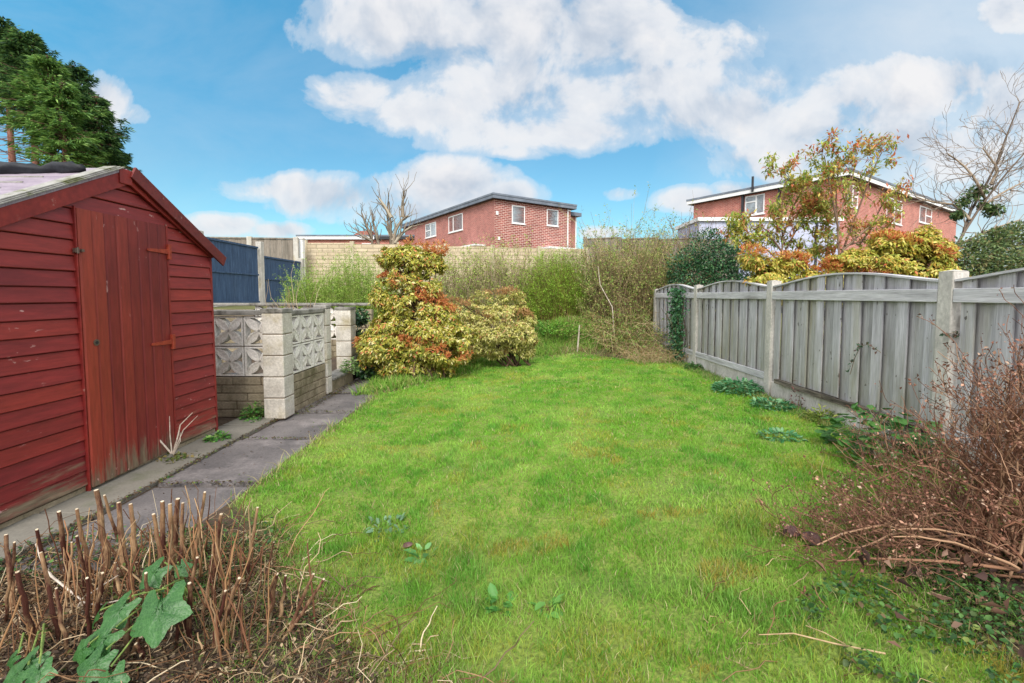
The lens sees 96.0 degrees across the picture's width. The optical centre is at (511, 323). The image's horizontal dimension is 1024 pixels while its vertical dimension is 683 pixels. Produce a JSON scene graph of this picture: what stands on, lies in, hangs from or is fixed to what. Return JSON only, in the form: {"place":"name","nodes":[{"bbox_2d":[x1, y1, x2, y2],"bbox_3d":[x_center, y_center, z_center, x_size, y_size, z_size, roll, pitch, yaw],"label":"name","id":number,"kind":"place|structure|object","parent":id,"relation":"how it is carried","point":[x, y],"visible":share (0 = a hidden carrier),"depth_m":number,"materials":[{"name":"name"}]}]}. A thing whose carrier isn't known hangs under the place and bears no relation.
{"place":"outdoors","nodes":[
{"label":"outdoors","id":0,"kind":"place"},
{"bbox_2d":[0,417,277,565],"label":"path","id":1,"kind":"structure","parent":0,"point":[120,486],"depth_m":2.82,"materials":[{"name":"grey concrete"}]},
{"bbox_2d":[2,377,374,572],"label":"path","id":2,"kind":"structure","parent":0,"point":[232,462],"depth_m":3.12,"materials":[{"name":"grey concrete"}]},
{"bbox_2d":[0,378,366,566],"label":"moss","id":3,"kind":"object","parent":2,"relation":"on","point":[242,435],"visible":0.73,"depth_m":3.23,"materials":[{"name":"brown plant"}]},
{"bbox_2d":[214,305,356,418],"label":"screen block wall","id":4,"kind":"structure","parent":2,"relation":"on","point":[294,361],"depth_m":4.56,"materials":[{"name":"white concrete"}]},
{"bbox_2d":[339,356,360,373],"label":"weed","id":5,"kind":"object","parent":4,"relation":"on","point":[346,365],"visible":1,"depth_m":6.06,"materials":[{"name":"green plant"}]},
{"bbox_2d":[370,371,384,379],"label":"weed","id":6,"kind":"object","parent":2,"relation":"on","point":[377,375],"visible":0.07,"depth_m":6.42,"materials":[{"name":"green plant"}]},
{"bbox_2d":[213,303,373,362],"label":"block wall","id":7,"kind":"structure","parent":0,"point":[333,327],"depth_m":7.90,"materials":[{"name":"grey concrete"}]},
{"bbox_2d":[265,260,321,309],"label":"dry weed stems","id":8,"kind":"object","parent":7,"relation":"on","point":[293,296],"visible":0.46,"depth_m":7.55,"materials":[{"name":"green plant"}]},
{"bbox_2d":[305,240,588,302],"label":"concrete panel wall","id":9,"kind":"structure","parent":0,"point":[312,253],"depth_m":18.34,"materials":[{"name":"beige concrete"}]},
{"bbox_2d":[401,192,581,268],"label":"brick house","id":10,"kind":"structure","parent":0,"point":[495,215],"depth_m":33.99,"materials":[{"name":"red brick"}]},
{"bbox_2d":[425,222,435,238],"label":"window","id":11,"kind":"structure","parent":10,"relation":"in","point":[431,225],"depth_m":40.21,"materials":[{"name":"white plastic"}]},
{"bbox_2d":[448,213,462,233],"bbox_3d":[-4.465,-7.854,36.384,0.110,1.340,2.500,-2,4,-34],"label":"window","id":12,"kind":"structure","parent":10,"relation":"in","point":[457,216],"depth_m":36.24,"materials":[{"name":"white plastic"}]},
{"bbox_2d":[511,205,525,224],"bbox_3d":[0.458,-7.655,32.704,1.230,1.308,0.110,-2,4,-34],"label":"window","id":13,"kind":"structure","parent":10,"relation":"in","point":[513,208],"depth_m":32.70,"materials":[{"name":"grey glass"}]},
{"bbox_2d":[546,209,558,226],"bbox_3d":[3.034,-7.844,34.447,1.200,1.268,0.110,-2,4,-34],"label":"window","id":14,"kind":"structure","parent":10,"relation":"in","point":[551,225],"depth_m":34.45,"materials":[{"name":"grey glass"}]},
{"bbox_2d":[0,302,1023,682],"bbox_3d":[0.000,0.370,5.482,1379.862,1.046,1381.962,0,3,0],"label":"ground","id":15,"kind":"structure","parent":0,"point":[620,642],"depth_m":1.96,"materials":[{"name":"plant"}]},
{"bbox_2d":[0,16,40,163],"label":"conifer tree","id":16,"kind":"object","parent":15,"relation":"on","point":[4,26],"visible":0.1,"depth_m":18.01,"materials":[{"name":"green plant"}]},
{"bbox_2d":[3,623,57,682],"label":"leafy plant","id":17,"kind":"object","parent":15,"relation":"on","point":[28,669],"visible":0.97,"depth_m":1.31,"materials":[{"name":"green plant"}]},
{"bbox_2d":[4,511,71,622],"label":"cut back plant","id":18,"kind":"object","parent":15,"relation":"on","point":[10,563],"visible":0.77,"depth_m":1.78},
{"bbox_2d":[0,25,79,163],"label":"conifer tree","id":19,"kind":"object","parent":15,"relation":"on","point":[16,45],"visible":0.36,"depth_m":16.54,"materials":[{"name":"green plant"}]},
{"bbox_2d":[15,551,91,652],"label":"cut back plant","id":20,"kind":"object","parent":15,"relation":"on","point":[58,624],"visible":0.88,"depth_m":1.50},
{"bbox_2d":[0,54,113,162],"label":"conifer tree","id":21,"kind":"object","parent":15,"relation":"on","point":[50,66],"visible":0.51,"depth_m":15.91,"materials":[{"name":"green plant"}]},
{"bbox_2d":[7,80,112,167],"bbox_3d":[-15.326,-4.528,16.155,3.417,7.589,3.317,1,4,23],"label":"conifer tree","id":22,"kind":"object","parent":15,"relation":"on","point":[64,95],"visible":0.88,"depth_m":15.59,"materials":[{"name":"green plant"}]},
{"bbox_2d":[4,59,135,161],"bbox_3d":[-17.117,-5.462,17.911,3.892,9.242,3.847,0,3,0],"label":"conifer tree","id":23,"kind":"object","parent":15,"relation":"on","point":[81,75],"visible":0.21,"depth_m":17.86,"materials":[{"name":"green plant"}]},
{"bbox_2d":[35,544,117,606],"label":"hooked dead stem","id":24,"kind":"object","parent":15,"relation":"on","point":[57,580],"visible":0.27,"depth_m":1.78,"materials":[{"name":"beige plant"}]},
{"bbox_2d":[65,489,149,626],"bbox_3d":[-1.647,0.916,1.855,0.232,0.392,0.947,-3,5,-44],"label":"cut back plant","id":25,"kind":"object","parent":15,"relation":"on","point":[119,530],"visible":0.68,"depth_m":1.96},
{"bbox_2d":[76,94,141,171],"bbox_3d":[-15.865,-4.744,17.713,3.701,7.834,3.444,0,3,0],"label":"conifer tree","id":26,"kind":"object","parent":15,"relation":"on","point":[103,124],"visible":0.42,"depth_m":17.50,"materials":[{"name":"green plant"}]},
{"bbox_2d":[87,141,133,166],"bbox_3d":[-16.556,-4.391,18.703,3.571,7.010,3.944,0,3,0],"label":"conifer tree","id":27,"kind":"object","parent":15,"relation":"on","point":[129,156],"visible":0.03,"depth_m":19.00,"materials":[{"name":"green plant"}]},
{"bbox_2d":[0,166,225,528],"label":"garden shed","id":28,"kind":"structure","parent":15,"relation":"on","point":[107,354],"depth_m":2.81,"materials":[{"name":"red paint"}]},
{"bbox_2d":[0,161,85,173],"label":"roofing felt roll","id":29,"kind":"object","parent":28,"relation":"on","point":[33,168],"visible":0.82,"depth_m":2.85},
{"bbox_2d":[75,208,175,486],"bbox_3d":[-2.544,0.139,3.102,0.040,1.670,0.720,0,3,0],"label":"door","id":30,"kind":"structure","parent":28,"relation":"in","point":[127,338],"depth_m":3.02,"materials":[{"name":"red paint"}]},
{"bbox_2d":[155,413,200,463],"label":"bare twig plant","id":31,"kind":"object","parent":15,"relation":"on","point":[173,451],"visible":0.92,"depth_m":3.33,"materials":[{"name":"beige plant"}]},
{"bbox_2d":[203,430,231,442],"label":"weed","id":32,"kind":"object","parent":15,"relation":"on","point":[219,434],"visible":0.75,"depth_m":3.77,"materials":[{"name":"green plant"}]},
{"bbox_2d":[238,401,264,419],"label":"weed","id":33,"kind":"object","parent":15,"relation":"on","point":[254,409],"visible":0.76,"depth_m":4.43,"materials":[{"name":"green plant"}]},
{"bbox_2d":[199,230,304,306],"bbox_3d":[-6.910,-1.119,12.801,0.300,2.260,5.190,0,3,0],"label":"blue fence","id":34,"kind":"object","parent":15,"relation":"on","point":[245,273],"visible":0.52,"depth_m":12.25,"materials":[{"name":"paint"}]},
{"bbox_2d":[210,236,298,260],"bbox_3d":[-9.820,-1.949,17.314,3.479,2.577,0.140,0,3,-7],"label":"wooden fence","id":35,"kind":"object","parent":15,"relation":"on","point":[285,248],"visible":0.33,"depth_m":17.36,"materials":[{"name":"wood"}]},
{"bbox_2d":[243,416,265,422],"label":"weed","id":36,"kind":"object","parent":15,"relation":"on","point":[248,419],"visible":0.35,"depth_m":4.34,"materials":[{"name":"green plant"}]},
{"bbox_2d":[245,507,324,640],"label":"cut back plant","id":37,"kind":"object","parent":15,"relation":"on","point":[295,619],"visible":0.88,"depth_m":1.58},
{"bbox_2d":[261,583,309,623],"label":"leafy plant","id":38,"kind":"object","parent":15,"relation":"on","point":[287,596],"depth_m":1.75,"materials":[{"name":"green plant"}]},
{"bbox_2d":[299,238,305,275],"bbox_3d":[-8.102,-1.978,17.763,0.260,2.582,0.260,0,3,0],"label":"gate post","id":39,"kind":"object","parent":15,"relation":"on","point":[301,247],"visible":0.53,"depth_m":17.62,"materials":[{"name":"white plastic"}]},
{"bbox_2d":[275,236,402,325],"bbox_3d":[-3.156,-0.531,8.820,2.832,2.280,1.418,0,3,0],"label":"spring shrub","id":40,"kind":"object","parent":15,"relation":"on","point":[343,292],"visible":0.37,"depth_m":8.61,"materials":[{"name":"green plant"}]},
{"bbox_2d":[296,235,414,289],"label":"brick building","id":41,"kind":"structure","parent":15,"relation":"on","point":[333,239],"depth_m":43.59,"materials":[{"name":"white brick"}]},
{"bbox_2d":[344,202,381,243],"bbox_3d":[-6.351,-3.042,19.703,1.541,4.308,1.043,-1,4,-22],"label":"bare tree","id":42,"kind":"object","parent":15,"relation":"on","point":[370,233],"visible":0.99,"depth_m":19.68,"materials":[{"name":"beige plant"}]},
{"bbox_2d":[353,307,379,379],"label":"ivy","id":43,"kind":"object","parent":15,"relation":"on","point":[362,319],"visible":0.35,"depth_m":6.66,"materials":[{"name":"green plant"}]},
{"bbox_2d":[361,513,408,540],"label":"weed","id":44,"kind":"object","parent":15,"relation":"on","point":[401,517],"visible":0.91,"depth_m":2.29,"materials":[{"name":"green plant"}]},
{"bbox_2d":[371,172,427,243],"bbox_3d":[-4.704,-3.619,19.571,2.350,5.580,1.128,0,3,0],"label":"bare tree","id":45,"kind":"object","parent":15,"relation":"on","point":[393,239],"visible":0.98,"depth_m":19.42,"materials":[{"name":"beige plant"}]},
{"bbox_2d":[402,542,413,547],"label":"curled dead leaf","id":46,"kind":"object","parent":15,"relation":"on","point":[407,544],"visible":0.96,"depth_m":2.06,"materials":[{"name":"plant"}]},
{"bbox_2d":[351,233,479,379],"bbox_3d":[-1.335,-0.207,6.350,1.788,2.028,0.862,0,3,0],"label":"pieris bush","id":47,"kind":"object","parent":15,"relation":"on","point":[432,327],"visible":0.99,"depth_m":6.19,"materials":[{"name":"yellow plant"}]},
{"bbox_2d":[403,542,437,563],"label":"weed","id":48,"kind":"object","parent":15,"relation":"on","point":[427,545],"visible":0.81,"depth_m":1.99,"materials":[{"name":"green plant"}]},
{"bbox_2d":[440,285,539,366],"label":"pieris bush","id":49,"kind":"object","parent":15,"relation":"on","point":[496,344],"visible":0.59,"depth_m":7.02,"materials":[{"name":"yellow plant"}]},
{"bbox_2d":[427,226,566,327],"bbox_3d":[-0.420,-0.912,9.848,3.397,2.310,1.346,0,3,0],"label":"twiggy shrub","id":50,"kind":"object","parent":15,"relation":"on","point":[459,284],"visible":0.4,"depth_m":9.70,"materials":[{"name":"green plant"}]},
{"bbox_2d":[485,583,517,615],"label":"weed","id":51,"kind":"object","parent":15,"relation":"on","point":[492,589],"visible":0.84,"depth_m":1.68,"materials":[{"name":"green plant"}]},
{"bbox_2d":[0,481,1023,682],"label":"dead stems","id":52,"kind":"object","parent":15,"relation":"on","point":[130,576],"visible":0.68,"depth_m":1.61,"materials":[{"name":"brown plant"}]},
{"bbox_2d":[0,522,1023,682],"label":"leaf litter","id":53,"kind":"object","parent":15,"relation":"on","point":[136,655],"visible":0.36,"depth_m":1.54,"materials":[{"name":"brown plant"}]},
{"bbox_2d":[72,556,201,682],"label":"leafy plant","id":54,"kind":"object","parent":53,"relation":"in","point":[156,619],"visible":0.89,"depth_m":1.43,"materials":[{"name":"green plant"}]},
{"bbox_2d":[123,577,240,660],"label":"cut back plant","id":55,"kind":"object","parent":53,"relation":"on","point":[137,646],"visible":0.66,"depth_m":1.50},
{"bbox_2d":[152,491,222,636],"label":"cut back plant","id":56,"kind":"object","parent":53,"relation":"in","point":[173,519],"visible":0.73,"depth_m":1.92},
{"bbox_2d":[0,517,1023,682],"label":"ground cover","id":57,"kind":"object","parent":15,"relation":"on","point":[991,673],"visible":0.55,"depth_m":1.52,"materials":[{"name":"green plant"}]},
{"bbox_2d":[522,319,559,334],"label":"weed","id":58,"kind":"object","parent":15,"relation":"on","point":[541,325],"visible":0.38,"depth_m":8.84,"materials":[{"name":"green plant"}]},
{"bbox_2d":[528,594,563,618],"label":"weed","id":59,"kind":"object","parent":15,"relation":"on","point":[539,604],"visible":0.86,"depth_m":1.62,"materials":[{"name":"green plant"}]},
{"bbox_2d":[508,235,601,323],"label":"spring shrub","id":60,"kind":"object","parent":15,"relation":"on","point":[561,289],"visible":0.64,"depth_m":9.42,"materials":[{"name":"green plant"}]},
{"bbox_2d":[542,322,581,335],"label":"weed","id":61,"kind":"object","parent":15,"relation":"on","point":[558,332],"visible":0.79,"depth_m":8.54,"materials":[{"name":"green plant"}]},
{"bbox_2d":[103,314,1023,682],"bbox_3d":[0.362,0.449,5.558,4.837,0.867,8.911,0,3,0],"label":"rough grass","id":62,"kind":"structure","parent":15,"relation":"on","point":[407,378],"depth_m":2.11,"materials":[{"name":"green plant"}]},
{"bbox_2d":[577,325,579,351],"bbox_3d":[1.190,0.307,8.284,0.068,0.561,0.031,0,3,0],"label":"stake","id":63,"kind":"object","parent":15,"relation":"on","point":[578,339],"visible":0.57,"depth_m":8.27,"materials":[{"name":"beige wood"}]},
{"bbox_2d":[528,218,677,302],"bbox_3d":[2.401,-1.582,11.908,4.009,2.198,1.192,0,3,0],"label":"overgrown shrub","id":64,"kind":"object","parent":15,"relation":"on","point":[669,241],"visible":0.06,"depth_m":11.86,"materials":[{"name":"green plant"}]},
{"bbox_2d":[598,268,614,332],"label":"sapling","id":65,"kind":"object","parent":15,"relation":"on","point":[607,298],"visible":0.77,"depth_m":8.71,"materials":[{"name":"brown wood"}]},
{"bbox_2d":[548,301,670,360],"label":"dry bramble","id":66,"kind":"object","parent":15,"relation":"on","point":[623,330],"visible":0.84,"depth_m":8.29,"materials":[{"name":"brown plant"}]},
{"bbox_2d":[554,184,711,332],"bbox_3d":[2.533,-1.011,9.273,3.077,3.449,2.713,3,5,43],"label":"overgrown shrub","id":67,"kind":"object","parent":15,"relation":"on","point":[638,288],"visible":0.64,"depth_m":9.03,"materials":[{"name":"green plant"}]},
{"bbox_2d":[600,327,689,365],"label":"dry twigs","id":68,"kind":"object","parent":15,"relation":"on","point":[647,354],"visible":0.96,"depth_m":7.33,"materials":[{"name":"brown plant"}]},
{"bbox_2d":[583,237,737,285],"bbox_3d":[6.136,-2.312,19.647,6.319,3.022,0.140,2,4,24],"label":"wooden fence","id":69,"kind":"object","parent":15,"relation":"on","point":[621,241],"visible":0.16,"depth_m":19.97,"materials":[{"name":"brown wood"}]},
{"bbox_2d":[653,200,733,284],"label":"leggy shrub","id":70,"kind":"object","parent":15,"relation":"on","point":[685,238],"visible":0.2,"depth_m":11.05,"materials":[{"name":"green plant"}]},
{"bbox_2d":[684,361,703,369],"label":"weed","id":71,"kind":"object","parent":15,"relation":"on","point":[698,365],"visible":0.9,"depth_m":6.51,"materials":[{"name":"green plant"}]},
{"bbox_2d":[663,227,757,343],"bbox_3d":[3.726,-0.653,8.565,1.841,2.245,0.974,0,3,0],"label":"holly bush","id":72,"kind":"object","parent":15,"relation":"on","point":[715,262],"visible":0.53,"depth_m":8.43,"materials":[{"name":"green plant"}]},
{"bbox_2d":[710,376,764,396],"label":"weed","id":73,"kind":"object","parent":15,"relation":"on","point":[730,384],"visible":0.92,"depth_m":4.99,"materials":[{"name":"green plant"}]},
{"bbox_2d":[675,217,843,280],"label":"white outbuilding","id":74,"kind":"structure","parent":15,"relation":"on","point":[719,223],"depth_m":19.31,"materials":[{"name":"plastic"}]},
{"bbox_2d":[749,396,795,411],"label":"weed","id":75,"kind":"object","parent":15,"relation":"on","point":[769,405],"visible":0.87,"depth_m":4.31,"materials":[{"name":"green plant"}]},
{"bbox_2d":[716,152,843,261],"bbox_3d":[3.821,-0.921,6.545,1.847,3.156,0.963,0,3,0],"label":"red tipped tree","id":76,"kind":"object","parent":15,"relation":"on","point":[797,184],"visible":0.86,"depth_m":6.51,"materials":[{"name":"green plant"}]},
{"bbox_2d":[756,427,807,442],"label":"weed","id":77,"kind":"object","parent":15,"relation":"on","point":[777,430],"visible":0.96,"depth_m":3.42,"materials":[{"name":"green plant"}]},
{"bbox_2d":[789,380,804,408],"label":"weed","id":78,"kind":"object","parent":15,"relation":"on","point":[795,396],"visible":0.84,"depth_m":4.27,"materials":[{"name":"green plant"}]},
{"bbox_2d":[784,525,821,545],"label":"curled dead leaf","id":79,"kind":"object","parent":15,"relation":"on","point":[792,531],"visible":0.73,"depth_m":1.96,"materials":[{"name":"brown plant"}]},
{"bbox_2d":[802,404,840,422],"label":"weed","id":80,"kind":"object","parent":15,"relation":"on","point":[819,414],"visible":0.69,"depth_m":3.84,"materials":[{"name":"green plant"}]},
{"bbox_2d":[758,625,885,654],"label":"fallen twig","id":81,"kind":"object","parent":15,"relation":"on","point":[884,653],"visible":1,"depth_m":1.40,"materials":[{"name":"beige wood"}]},
{"bbox_2d":[686,168,964,271],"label":"brick house","id":82,"kind":"structure","parent":15,"relation":"on","point":[752,198],"depth_m":28.30,"materials":[{"name":"red brick"}]},
{"bbox_2d":[745,193,764,215],"bbox_3d":[14.743,-7.154,28.005,0.110,1.232,1.291,-2,4,-34],"label":"window","id":83,"kind":"structure","parent":82,"relation":"in","point":[754,198],"depth_m":27.91,"materials":[{"name":"white plastic"}]},
{"bbox_2d":[846,185,857,208],"bbox_3d":[18.266,-6.772,24.709,1.478,1.211,0.110,-2,4,-34],"label":"window","id":84,"kind":"structure","parent":82,"relation":"in","point":[852,191],"depth_m":24.83,"materials":[{"name":"white plastic"}]},
{"bbox_2d":[886,197,902,225],"bbox_3d":[23.400,-6.807,28.202,2.658,1.527,0.110,-2,4,-34],"label":"window","id":85,"kind":"structure","parent":82,"relation":"in","point":[898,224],"depth_m":28.46,"materials":[{"name":"white plastic"}]},
{"bbox_2d":[919,205,931,224],"bbox_3d":[28.260,-7.322,31.480,2.649,1.150,0.110,-2,4,-34],"label":"window","id":86,"kind":"structure","parent":82,"relation":"in","point":[926,216],"depth_m":31.37,"materials":[{"name":"white plastic"}]},
{"bbox_2d":[653,267,1023,485],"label":"panel fence","id":87,"kind":"object","parent":15,"relation":"on","point":[880,311],"visible":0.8,"depth_m":3.58,"materials":[{"name":"wood"}]},
{"bbox_2d":[661,286,689,362],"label":"ivy","id":88,"kind":"object","parent":87,"relation":"attached to","point":[677,322],"visible":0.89,"depth_m":7.28,"materials":[{"name":"green plant"}]},
{"bbox_2d":[846,342,880,373],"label":"bramble shoot","id":89,"kind":"object","parent":87,"relation":"attached to","point":[857,350],"visible":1,"depth_m":3.51,"materials":[{"name":"brown plant"}]},
{"bbox_2d":[939,330,959,337],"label":"bramble shoot","id":90,"kind":"object","parent":87,"relation":"attached to","point":[954,336],"visible":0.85,"depth_m":2.79,"materials":[{"name":"brown plant"}]},
{"bbox_2d":[734,223,971,378],"bbox_3d":[3.947,-0.192,5.309,2.817,1.885,0.760,0,3,0],"label":"pieris bush","id":91,"kind":"object","parent":15,"relation":"on","point":[901,254],"visible":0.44,"depth_m":5.17,"materials":[{"name":"yellow plant"}]},
{"bbox_2d":[797,126,917,254],"bbox_3d":[4.438,-0.912,6.054,1.686,3.190,0.745,0,3,0],"label":"red tipped tree","id":92,"kind":"object","parent":15,"relation":"on","point":[832,168],"visible":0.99,"depth_m":5.93,"materials":[{"name":"green plant"}]},
{"bbox_2d":[743,285,1023,659],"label":"dead shrub","id":93,"kind":"object","parent":15,"relation":"on","point":[997,489],"visible":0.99,"depth_m":1.73,"materials":[{"name":"brown plant"}]},
{"bbox_2d":[814,402,959,475],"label":"bramble","id":94,"kind":"object","parent":15,"relation":"on","point":[826,436],"visible":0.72,"depth_m":2.89,"materials":[{"name":"green plant"}]},
{"bbox_2d":[875,63,1023,248],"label":"bare tree","id":95,"kind":"object","parent":15,"relation":"on","point":[976,195],"visible":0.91,"depth_m":6.19,"materials":[{"name":"brown plant"}]},
{"bbox_2d":[952,220,1023,275],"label":"evergreen bush","id":96,"kind":"object","parent":15,"relation":"on","point":[996,254],"visible":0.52,"depth_m":5.17,"materials":[{"name":"green plant"}]},
{"bbox_2d":[0,0,1023,275],"label":"sky","id":97,"kind":"structure","parent":0,"point":[253,118],"materials":[{"name":"blue"}]}
]}

